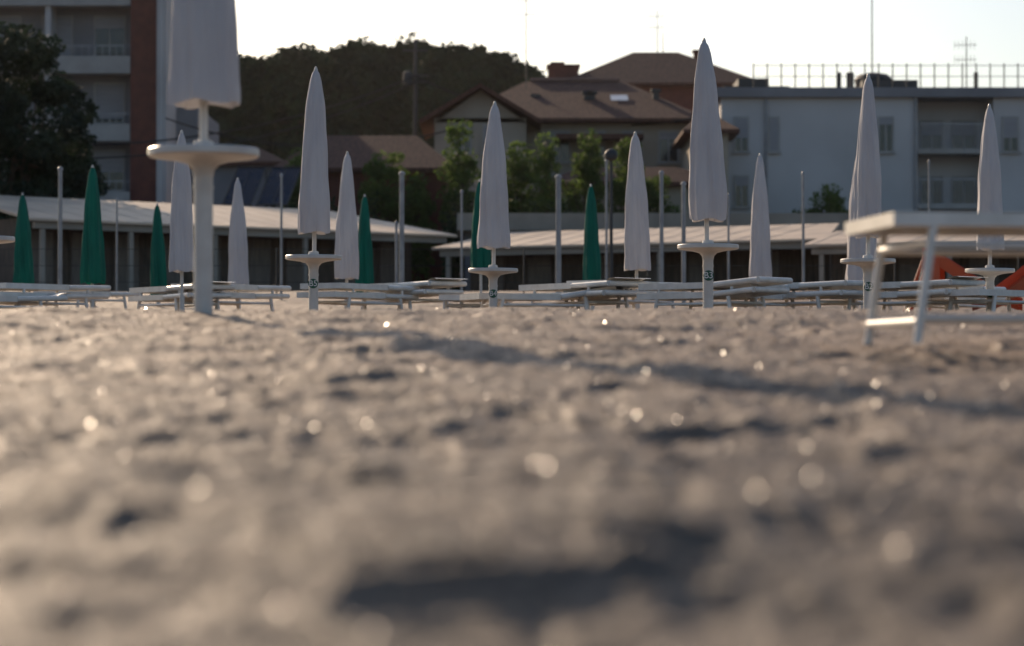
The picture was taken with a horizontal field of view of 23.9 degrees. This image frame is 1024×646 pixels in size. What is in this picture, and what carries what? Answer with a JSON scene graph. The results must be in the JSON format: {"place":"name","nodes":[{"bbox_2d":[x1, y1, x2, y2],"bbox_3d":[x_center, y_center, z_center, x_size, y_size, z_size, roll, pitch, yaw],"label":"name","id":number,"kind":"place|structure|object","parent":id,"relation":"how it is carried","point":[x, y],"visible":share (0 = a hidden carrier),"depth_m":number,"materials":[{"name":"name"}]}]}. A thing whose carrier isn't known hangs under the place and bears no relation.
{"place":"outdoors","nodes":[
{"label":"outdoors","id":0,"kind":"place"},
{"bbox_2d":[221,167,300,207],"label":"solar panel array","id":1,"kind":"object","parent":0,"point":[250,178],"visible":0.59,"depth_m":82.95,"materials":[{"name":"blue glass"}]},
{"bbox_2d":[274,135,455,187],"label":"roof","id":2,"kind":"structure","parent":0,"point":[421,155],"depth_m":89.51,"materials":[{"name":"tile"}]},
{"bbox_2d":[0,290,1023,645],"bbox_3d":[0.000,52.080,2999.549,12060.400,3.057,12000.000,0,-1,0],"label":"sand ground","id":3,"kind":"structure","parent":0,"point":[552,578],"depth_m":3.90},
{"bbox_2d":[0,65,31,195],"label":"broadleaf tree","id":4,"kind":"object","parent":3,"relation":"on","point":[3,183],"visible":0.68,"depth_m":76.59,"materials":[{"name":"green plant"}]},
{"bbox_2d":[13,192,34,305],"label":"closed beach umbrella","id":5,"kind":"object","parent":3,"relation":"on","point":[23,272],"visible":0.98,"depth_m":42.92,"materials":[{"name":"green fabric"}]},
{"bbox_2d":[0,293,70,308],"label":"sun lounger","id":6,"kind":"object","parent":3,"relation":"on","point":[48,297],"visible":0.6,"depth_m":31.03,"materials":[{"name":"white paint"}]},
{"bbox_2d":[0,21,103,217],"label":"broadleaf tree","id":7,"kind":"object","parent":3,"relation":"on","point":[44,153],"visible":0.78,"depth_m":77.44,"materials":[{"name":"green plant"}]},
{"bbox_2d":[0,283,110,308],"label":"sun lounger","id":8,"kind":"object","parent":3,"relation":"on","point":[25,287],"visible":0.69,"depth_m":31.91,"materials":[{"name":"white paint"}]},
{"bbox_2d":[58,166,62,301],"bbox_3d":[-8.978,-1.614,48.035,0.112,2.993,0.113,0,-1,0],"label":"fence post","id":9,"kind":"object","parent":3,"relation":"on","point":[60,168],"visible":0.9,"depth_m":48.01,"materials":[{"name":"metal"}]},
{"bbox_2d":[33,291,139,308],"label":"sun lounger","id":10,"kind":"object","parent":3,"relation":"on","point":[124,295],"visible":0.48,"depth_m":38.00,"materials":[{"name":"white paint"}]},
{"bbox_2d":[80,165,105,307],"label":"closed beach umbrella","id":11,"kind":"object","parent":3,"relation":"on","point":[92,268],"visible":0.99,"depth_m":37.52,"materials":[{"name":"green fabric"}]},
{"bbox_2d":[0,0,218,203],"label":"apartment block","id":12,"kind":"structure","parent":3,"relation":"on","point":[113,59],"depth_m":105.19,"materials":[{"name":"grey paint"}]},
{"bbox_2d":[0,29,123,188],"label":"window glass","id":13,"kind":"structure","parent":12,"relation":"in","point":[102,35],"depth_m":106.50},
{"bbox_2d":[0,16,125,191],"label":"window frames","id":14,"kind":"structure","parent":12,"relation":"in","point":[111,190],"depth_m":106.45,"materials":[{"name":"paint"}]},
{"bbox_2d":[150,203,166,303],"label":"closed beach umbrella","id":15,"kind":"object","parent":3,"relation":"on","point":[158,274],"visible":0.91,"depth_m":45.93,"materials":[{"name":"green fabric"}]},
{"bbox_2d":[169,130,193,310],"bbox_3d":[-4.364,-1.138,32.028,0.352,2.849,0.352,0,-1,0],"label":"closed beach umbrella","id":16,"kind":"object","parent":3,"relation":"on","point":[181,255],"visible":0.78,"depth_m":31.92,"materials":[{"name":"white fabric"}]},
{"bbox_2d":[128,281,235,310],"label":"sun lounger","id":17,"kind":"object","parent":3,"relation":"on","point":[189,296],"visible":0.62,"depth_m":32.76,"materials":[{"name":"white paint"}]},
{"bbox_2d":[147,0,258,313],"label":"closed beach umbrella","id":18,"kind":"object","parent":3,"relation":"on","point":[204,66],"visible":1,"depth_m":12.65,"materials":[{"name":"white fabric"}]},
{"bbox_2d":[0,195,456,291],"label":"beach cabin row","id":19,"kind":"object","parent":3,"relation":"on","point":[135,223],"visible":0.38,"depth_m":70.30,"materials":[{"name":"white wood"}]},
{"bbox_2d":[31,231,394,291],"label":"doors","id":20,"kind":"structure","parent":19,"relation":"in","point":[258,249],"depth_m":70.34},
{"bbox_2d":[167,283,290,310],"bbox_3d":[-3.898,-0.256,33.522,0.708,0.556,1.860,-1,-1,34],"label":"sun lounger","id":21,"kind":"object","parent":3,"relation":"on","point":[238,295],"visible":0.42,"depth_m":33.56,"materials":[{"name":"white paint"}]},
{"bbox_2d":[228,177,248,308],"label":"closed beach umbrella","id":22,"kind":"object","parent":3,"relation":"on","point":[238,273],"visible":0.94,"depth_m":39.94,"materials":[{"name":"white fabric"}]},
{"bbox_2d":[213,166,279,207],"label":"walls","id":23,"kind":"structure","parent":3,"relation":"on","point":[223,177],"depth_m":96.11,"materials":[{"name":"grey paint"}]},
{"bbox_2d":[189,146,282,166],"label":"roof","id":24,"kind":"structure","parent":23,"relation":"on","point":[265,158],"depth_m":95.91,"materials":[{"name":"tile"}]},
{"bbox_2d":[210,52,300,153],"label":"stone pine","id":25,"kind":"object","parent":3,"relation":"on","point":[248,69],"visible":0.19,"depth_m":146.59,"materials":[{"name":"green plant"}]},
{"bbox_2d":[280,173,282,299],"bbox_3d":[-4.678,-1.605,49.035,0.070,2.883,0.070,0,-1,0],"label":"fence post","id":26,"kind":"object","parent":3,"relation":"on","point":[281,230],"visible":0.9,"depth_m":49.02,"materials":[{"name":"metal"}]},
{"bbox_2d":[283,146,301,208],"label":"poplar tree","id":27,"kind":"object","parent":3,"relation":"on","point":[296,160],"visible":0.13,"depth_m":85.78,"materials":[{"name":"green plant"}]},
{"bbox_2d":[229,42,382,159],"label":"stone pine","id":28,"kind":"object","parent":3,"relation":"on","point":[287,68],"visible":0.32,"depth_m":145.88,"materials":[{"name":"green plant"}]},
{"bbox_2d":[285,66,341,309],"bbox_3d":[-2.069,-1.186,25.224,0.586,2.993,0.586,0,-1,0],"label":"closed beach umbrella","id":29,"kind":"object","parent":3,"relation":"on","point":[314,208],"visible":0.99,"depth_m":25.13,"materials":[{"name":"white fabric"}]},
{"bbox_2d":[334,151,358,307],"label":"closed beach umbrella","id":30,"kind":"object","parent":3,"relation":"on","point":[346,267],"visible":0.95,"depth_m":34.93,"materials":[{"name":"white fabric"}]},
{"bbox_2d":[297,283,419,309],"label":"sun lounger","id":31,"kind":"object","parent":3,"relation":"on","point":[364,296],"visible":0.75,"depth_m":32.27,"materials":[{"name":"white paint"}]},
{"bbox_2d":[299,35,427,134],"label":"stone pine","id":32,"kind":"object","parent":3,"relation":"on","point":[373,65],"visible":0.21,"depth_m":149.53,"materials":[{"name":"green plant"}]},
{"bbox_2d":[355,194,373,291],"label":"closed beach umbrella","id":33,"kind":"object","parent":3,"relation":"on","point":[366,270],"visible":0.84,"depth_m":43.92,"materials":[{"name":"green fabric"}]},
{"bbox_2d":[285,173,450,288],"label":"walls","id":34,"kind":"structure","parent":3,"relation":"on","point":[433,186],"depth_m":88.10,"materials":[{"name":"beige brick"}]},
{"bbox_2d":[356,150,422,258],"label":"poplar tree","id":35,"kind":"object","parent":3,"relation":"on","point":[388,209],"visible":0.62,"depth_m":85.79,"materials":[{"name":"green plant"}]},
{"bbox_2d":[367,31,435,122],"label":"stone pine","id":36,"kind":"object","parent":3,"relation":"on","point":[398,52],"visible":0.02,"depth_m":154.60,"materials":[{"name":"green plant"}]},
{"bbox_2d":[398,171,404,282],"bbox_3d":[-2.235,-1.616,49.036,0.138,2.924,0.137,0,-1,0],"label":"fence post","id":37,"kind":"object","parent":3,"relation":"on","point":[401,174],"visible":0.9,"depth_m":49.00,"materials":[{"name":"metal"}]},
{"bbox_2d":[360,278,466,309],"bbox_3d":[-1.427,-0.301,33.595,0.746,0.592,1.900,1,-1,-38],"label":"sun lounger","id":38,"kind":"object","parent":3,"relation":"on","point":[427,288],"visible":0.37,"depth_m":33.06,"materials":[{"name":"white paint"}]},
{"bbox_2d":[402,40,427,134],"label":"utility pole","id":39,"kind":"object","parent":3,"relation":"on","point":[406,74],"visible":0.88,"depth_m":104.10,"materials":[{"name":"metal"}]},
{"bbox_2d":[90,75,414,145],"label":"overhead cable","id":40,"kind":"object","parent":39,"relation":"attached to","point":[248,126],"visible":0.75,"depth_m":95.91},
{"bbox_2d":[93,82,415,158],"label":"overhead cable","id":41,"kind":"object","parent":39,"relation":"attached to","point":[270,133],"visible":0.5,"depth_m":97.34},
{"bbox_2d":[404,171,441,281],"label":"poplar tree","id":42,"kind":"object","parent":3,"relation":"on","point":[421,212],"visible":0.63,"depth_m":86.86,"materials":[{"name":"green plant"}]},
{"bbox_2d":[377,41,511,149],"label":"stone pine","id":43,"kind":"object","parent":3,"relation":"on","point":[450,67],"visible":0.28,"depth_m":147.83,"materials":[{"name":"green plant"}]},
{"bbox_2d":[433,118,481,288],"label":"poplar tree","id":44,"kind":"object","parent":3,"relation":"on","point":[462,175],"visible":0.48,"depth_m":85.95,"materials":[{"name":"green plant"}]},
{"bbox_2d":[439,294,513,308],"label":"sun lounger","id":45,"kind":"object","parent":3,"relation":"on","point":[450,298],"visible":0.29,"depth_m":31.44,"materials":[{"name":"white paint"}]},
{"bbox_2d":[470,179,491,303],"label":"closed beach umbrella","id":46,"kind":"object","parent":3,"relation":"on","point":[480,257],"visible":0.56,"depth_m":40.92,"materials":[{"name":"green fabric"}]},
{"bbox_2d":[468,101,517,306],"bbox_3d":[-0.222,-1.161,28.425,0.586,2.900,0.586,0,-1,0],"label":"closed beach umbrella","id":47,"kind":"object","parent":3,"relation":"on","point":[493,233],"visible":0.98,"depth_m":28.32,"materials":[{"name":"white fabric"}]},
{"bbox_2d":[460,50,531,93],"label":"stone pine","id":48,"kind":"object","parent":3,"relation":"on","point":[499,61],"visible":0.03,"depth_m":150.61,"materials":[{"name":"green plant"}]},
{"bbox_2d":[0,248,1022,293],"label":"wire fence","id":49,"kind":"object","parent":3,"relation":"on","point":[524,265],"visible":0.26,"depth_m":51.02,"materials":[{"name":"metal"}]},
{"bbox_2d":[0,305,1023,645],"bbox_3d":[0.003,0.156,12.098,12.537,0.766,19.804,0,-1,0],"label":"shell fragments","id":50,"kind":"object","parent":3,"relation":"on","point":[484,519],"visible":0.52,"depth_m":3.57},
{"bbox_2d":[505,140,536,212],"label":"poplar tree","id":51,"kind":"object","parent":3,"relation":"on","point":[519,168],"visible":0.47,"depth_m":86.99,"materials":[{"name":"green plant"}]},
{"bbox_2d":[501,62,547,91],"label":"stone pine","id":52,"kind":"object","parent":3,"relation":"on","point":[517,77],"visible":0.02,"depth_m":148.43,"materials":[{"name":"green plant"}]},
{"bbox_2d":[459,286,615,309],"bbox_3d":[0.322,-0.187,29.506,1.810,0.541,0.689,0,-1,-22],"label":"sun lounger","id":53,"kind":"object","parent":3,"relation":"on","point":[484,297],"visible":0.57,"depth_m":29.24,"materials":[{"name":"white paint"}]},
{"bbox_2d":[522,131,568,212],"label":"poplar tree","id":54,"kind":"object","parent":3,"relation":"on","point":[544,193],"visible":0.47,"depth_m":85.84,"materials":[{"name":"green plant"}]},
{"bbox_2d":[419,78,692,275],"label":"villa","id":55,"kind":"object","parent":3,"relation":"on","point":[566,111],"visible":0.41,"depth_m":100.13,"materials":[{"name":"beige paint"}]},
{"bbox_2d":[455,140,676,160],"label":"window glass","id":56,"kind":"structure","parent":55,"relation":"in","point":[663,143],"depth_m":100.12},
{"bbox_2d":[452,124,679,174],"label":"window frames","id":57,"kind":"structure","parent":55,"relation":"in","point":[469,153],"depth_m":100.07,"materials":[{"name":"paint"}]},
{"bbox_2d":[555,174,561,292],"bbox_3d":[0.942,-1.583,49.035,0.150,2.862,0.150,0,-1,0],"label":"fence post","id":58,"kind":"object","parent":3,"relation":"on","point":[558,177],"visible":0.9,"depth_m":48.99,"materials":[{"name":"metal"}]},
{"bbox_2d":[439,190,678,291],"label":"hedge","id":59,"kind":"object","parent":3,"relation":"on","point":[449,227],"visible":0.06,"depth_m":84.28,"materials":[{"name":"green plant"}]},
{"bbox_2d":[519,277,649,309],"bbox_3d":[0.897,-0.240,29.991,0.746,0.592,1.898,1,-1,-36],"label":"sun lounger","id":60,"kind":"object","parent":3,"relation":"on","point":[617,282],"visible":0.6,"depth_m":29.60,"materials":[{"name":"white paint"}]},
{"bbox_2d":[561,127,609,212],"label":"poplar tree","id":61,"kind":"object","parent":3,"relation":"on","point":[588,164],"visible":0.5,"depth_m":86.87,"materials":[{"name":"green plant"}]},
{"bbox_2d":[582,184,600,309],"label":"closed beach umbrella","id":62,"kind":"object","parent":3,"relation":"on","point":[591,262],"visible":0.94,"depth_m":41.53,"materials":[{"name":"green fabric"}]},
{"bbox_2d":[605,159,607,279],"bbox_3d":[2.111,-2.016,54.043,0.075,3.337,0.075,0,-1,0],"label":"fence post","id":63,"kind":"object","parent":3,"relation":"on","point":[606,218],"visible":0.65,"depth_m":54.03,"materials":[{"name":"metal"}]},
{"bbox_2d":[604,149,617,277],"bbox_3d":[2.135,-2.064,52.044,0.300,3.384,0.300,0,-1,0],"label":"street lamp","id":64,"kind":"object","parent":3,"relation":"on","point":[611,155],"visible":0.94,"depth_m":52.01,"materials":[{"name":"metal"}]},
{"bbox_2d":[551,187,688,212],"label":"walls","id":65,"kind":"structure","parent":3,"relation":"on","point":[674,193],"depth_m":90.09,"materials":[{"name":"beige paint"}]},
{"bbox_2d":[548,167,688,189],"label":"roof","id":66,"kind":"structure","parent":65,"relation":"on","point":[677,175],"depth_m":90.50,"materials":[{"name":"ceramic"}]},
{"bbox_2d":[563,280,680,309],"bbox_3d":[1.482,-0.246,30.521,0.706,0.556,1.861,-1,-1,39],"label":"sun lounger","id":67,"kind":"object","parent":3,"relation":"on","point":[632,301],"visible":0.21,"depth_m":30.21,"materials":[{"name":"white paint"}]},
{"bbox_2d":[608,136,650,212],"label":"poplar tree","id":68,"kind":"object","parent":3,"relation":"on","point":[619,185],"visible":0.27,"depth_m":87.90,"materials":[{"name":"green plant"}]},
{"bbox_2d":[432,223,838,290],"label":"beach cabin row","id":69,"kind":"object","parent":3,"relation":"on","point":[785,244],"visible":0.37,"depth_m":70.67,"materials":[{"name":"white wood"}]},
{"bbox_2d":[482,252,778,290],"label":"doors","id":70,"kind":"structure","parent":69,"relation":"in","point":[535,273],"depth_m":71.50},
{"bbox_2d":[624,131,650,308],"bbox_3d":[1.679,-1.125,32.328,0.356,2.880,0.369,0,-1,0],"label":"closed beach umbrella","id":71,"kind":"object","parent":3,"relation":"on","point":[637,244],"visible":1,"depth_m":32.22,"materials":[{"name":"white fabric"}]},
{"bbox_2d":[659,171,663,281],"bbox_3d":[3.095,-1.678,50.037,0.112,2.955,0.113,0,-1,0],"label":"fence post","id":72,"kind":"object","parent":3,"relation":"on","point":[661,173],"visible":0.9,"depth_m":50.01,"materials":[{"name":"metal"}]},
{"bbox_2d":[646,174,680,212],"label":"poplar tree","id":73,"kind":"object","parent":3,"relation":"on","point":[653,195],"visible":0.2,"depth_m":88.03,"materials":[{"name":"green plant"}]},
{"bbox_2d":[638,87,693,110],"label":"walls","id":74,"kind":"structure","parent":3,"relation":"on","point":[681,96],"depth_m":125.23,"materials":[{"name":"paint"}]},
{"bbox_2d":[571,52,749,86],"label":"roof","id":75,"kind":"structure","parent":74,"relation":"on","point":[654,69],"depth_m":126.70,"materials":[{"name":"tile"}]},
{"bbox_2d":[546,50,698,77],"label":"chimneys","id":76,"kind":"object","parent":75,"relation":"on","point":[559,69],"visible":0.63,"depth_m":126.45,"materials":[{"name":"red brick"}]},
{"bbox_2d":[457,213,884,291],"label":"boundary wall","id":77,"kind":"structure","parent":3,"relation":"on","point":[523,222],"depth_m":77.07,"materials":[{"name":"brown paint"}]},
{"bbox_2d":[681,181,685,302],"bbox_3d":[3.339,-1.397,47.032,0.112,2.719,0.113,0,-1,0],"label":"fence post","id":78,"kind":"object","parent":3,"relation":"on","point":[683,230],"visible":0.9,"depth_m":47.01,"materials":[{"name":"metal"}]},
{"bbox_2d":[682,134,727,193],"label":"walls","id":79,"kind":"structure","parent":3,"relation":"on","point":[685,155],"depth_m":93.92,"materials":[{"name":"beige paint"}]},
{"bbox_2d":[671,118,739,148],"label":"roof","id":80,"kind":"structure","parent":79,"relation":"on","point":[729,129],"depth_m":92.64,"materials":[{"name":"tile"}]},
{"bbox_2d":[677,38,738,308],"bbox_3d":[1.866,-1.207,23.025,0.586,3.028,0.586,0,-1,0],"label":"closed beach umbrella","id":81,"kind":"object","parent":3,"relation":"on","point":[707,191],"visible":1,"depth_m":22.93,"materials":[{"name":"white fabric"}]},
{"bbox_2d":[637,276,792,308],"bbox_3d":[2.390,-0.223,28.523,1.832,0.593,0.745,-1,-1,45],"label":"sun lounger","id":82,"kind":"object","parent":3,"relation":"on","point":[759,289],"visible":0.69,"depth_m":28.33,"materials":[{"name":"white paint"}]},
{"bbox_2d":[699,282,807,307],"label":"sun lounger","id":83,"kind":"object","parent":3,"relation":"on","point":[745,296],"visible":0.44,"depth_m":28.95,"materials":[{"name":"white paint"}]},
{"bbox_2d":[749,153,771,306],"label":"closed beach umbrella","id":84,"kind":"object","parent":3,"relation":"on","point":[760,265],"visible":0.98,"depth_m":35.43,"materials":[{"name":"white fabric"}]},
{"bbox_2d":[801,171,804,281],"bbox_3d":[6.028,-1.659,50.037,0.075,2.961,0.075,0,-1,0],"label":"fence post","id":85,"kind":"object","parent":3,"relation":"on","point":[803,234],"visible":0.9,"depth_m":50.02,"materials":[{"name":"metal"}]},
{"bbox_2d":[748,280,862,309],"bbox_3d":[3.596,-0.217,29.521,0.745,0.556,1.830,1,-1,-40],"label":"sun lounger","id":86,"kind":"object","parent":3,"relation":"on","point":[820,286],"visible":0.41,"depth_m":29.00,"materials":[{"name":"white paint"}]},
{"bbox_2d":[792,183,848,212],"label":"shrub","id":87,"kind":"object","parent":3,"relation":"on","point":[833,202],"visible":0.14,"depth_m":89.72,"materials":[{"name":"green plant"}]},
{"bbox_2d":[845,160,876,308],"bbox_3d":[5.220,-1.193,36.023,0.490,2.855,0.521,0,-1,0],"label":"closed beach umbrella","id":88,"kind":"object","parent":3,"relation":"on","point":[856,248],"visible":0.3,"depth_m":35.86,"materials":[{"name":"white fabric"}]},
{"bbox_2d":[840,73,895,308],"bbox_3d":[3.800,-1.179,25.825,0.586,2.980,0.586,0,-1,0],"label":"closed beach umbrella","id":89,"kind":"object","parent":3,"relation":"on","point":[867,188],"visible":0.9,"depth_m":25.74,"materials":[{"name":"white fabric"}]},
{"bbox_2d":[718,98,1023,212],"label":"walls","id":90,"kind":"structure","parent":3,"relation":"on","point":[818,140],"depth_m":95.14,"materials":[{"name":"paint"}]},
{"bbox_2d":[717,87,1023,101],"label":"roof slab","id":91,"kind":"structure","parent":90,"relation":"on","point":[953,94],"depth_m":94.87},
{"bbox_2d":[724,72,977,86],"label":"rooftop plant rooms","id":92,"kind":"object","parent":91,"relation":"on","point":[762,82],"visible":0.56,"depth_m":99.62,"materials":[{"name":"concrete"}]},
{"bbox_2d":[753,63,1023,86],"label":"roof railing","id":93,"kind":"object","parent":91,"relation":"on","point":[892,65],"visible":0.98,"depth_m":95.47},
{"bbox_2d":[733,116,1020,208],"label":"window frames","id":94,"kind":"structure","parent":90,"relation":"attached to","point":[880,152],"depth_m":95.09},
{"bbox_2d":[736,118,1016,185],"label":"roller shutters","id":95,"kind":"object","parent":94,"relation":"attached to","point":[1010,127],"visible":0.95,"depth_m":95.10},
{"bbox_2d":[736,125,1016,205],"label":"window glass","id":96,"kind":"object","parent":94,"relation":"in","point":[969,191],"visible":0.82,"depth_m":96.69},
{"bbox_2d":[917,148,980,210],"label":"balcony slabs","id":97,"kind":"structure","parent":90,"relation":"attached to","point":[948,152],"depth_m":95.03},
{"bbox_2d":[917,123,983,202],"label":"balcony railings","id":98,"kind":"object","parent":97,"relation":"on","point":[946,147],"visible":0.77,"depth_m":95.09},
{"bbox_2d":[830,276,987,309],"bbox_3d":[4.735,-0.234,28.795,0.745,0.592,1.901,1,-1,-40],"label":"sun lounger","id":99,"kind":"object","parent":3,"relation":"on","point":[957,282],"visible":0.49,"depth_m":28.55,"materials":[{"name":"white paint"}]},
{"bbox_2d":[805,231,1023,291],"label":"beach cabin row","id":100,"kind":"object","parent":3,"relation":"on","point":[834,244],"visible":0.24,"depth_m":64.28,"materials":[{"name":"white wood"}]},
{"bbox_2d":[844,256,998,286],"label":"doors","id":101,"kind":"structure","parent":100,"relation":"in","point":[906,273],"depth_m":64.79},
{"bbox_2d":[845,212,1023,344],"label":"sun lounger","id":102,"kind":"object","parent":3,"relation":"on","point":[931,226],"visible":1,"depth_m":9.52,"materials":[{"name":"white paint"}]},
{"bbox_2d":[895,286,1006,310],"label":"sun lounger","id":103,"kind":"object","parent":3,"relation":"on","point":[945,307],"visible":0.23,"depth_m":29.69,"materials":[{"name":"white paint"}]},
{"bbox_2d":[903,247,1022,310],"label":"playground slide","id":104,"kind":"object","parent":3,"relation":"on","point":[941,265],"visible":0.23,"depth_m":38.93,"materials":[{"name":"orange plastic"}]},
{"bbox_2d":[934,289,1023,311],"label":"sun lounger","id":105,"kind":"object","parent":3,"relation":"on","point":[995,294],"visible":0.75,"depth_m":28.01,"materials":[{"name":"white paint"}]},
{"bbox_2d":[965,103,1014,311],"bbox_3d":[5.696,-1.154,28.825,0.586,2.931,0.586,0,-1,0],"label":"closed beach umbrella","id":106,"kind":"object","parent":3,"relation":"on","point":[989,187],"visible":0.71,"depth_m":28.75,"materials":[{"name":"white fabric"}]},
{"bbox_2d":[972,265,1023,310],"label":"playground slide","id":107,"kind":"object","parent":3,"relation":"on","point":[1014,281],"visible":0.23,"depth_m":38.12,"materials":[{"name":"orange plastic"}]},
{"bbox_2d":[235,0,1023,86],"label":"sky","id":108,"kind":"structure","parent":0,"point":[738,34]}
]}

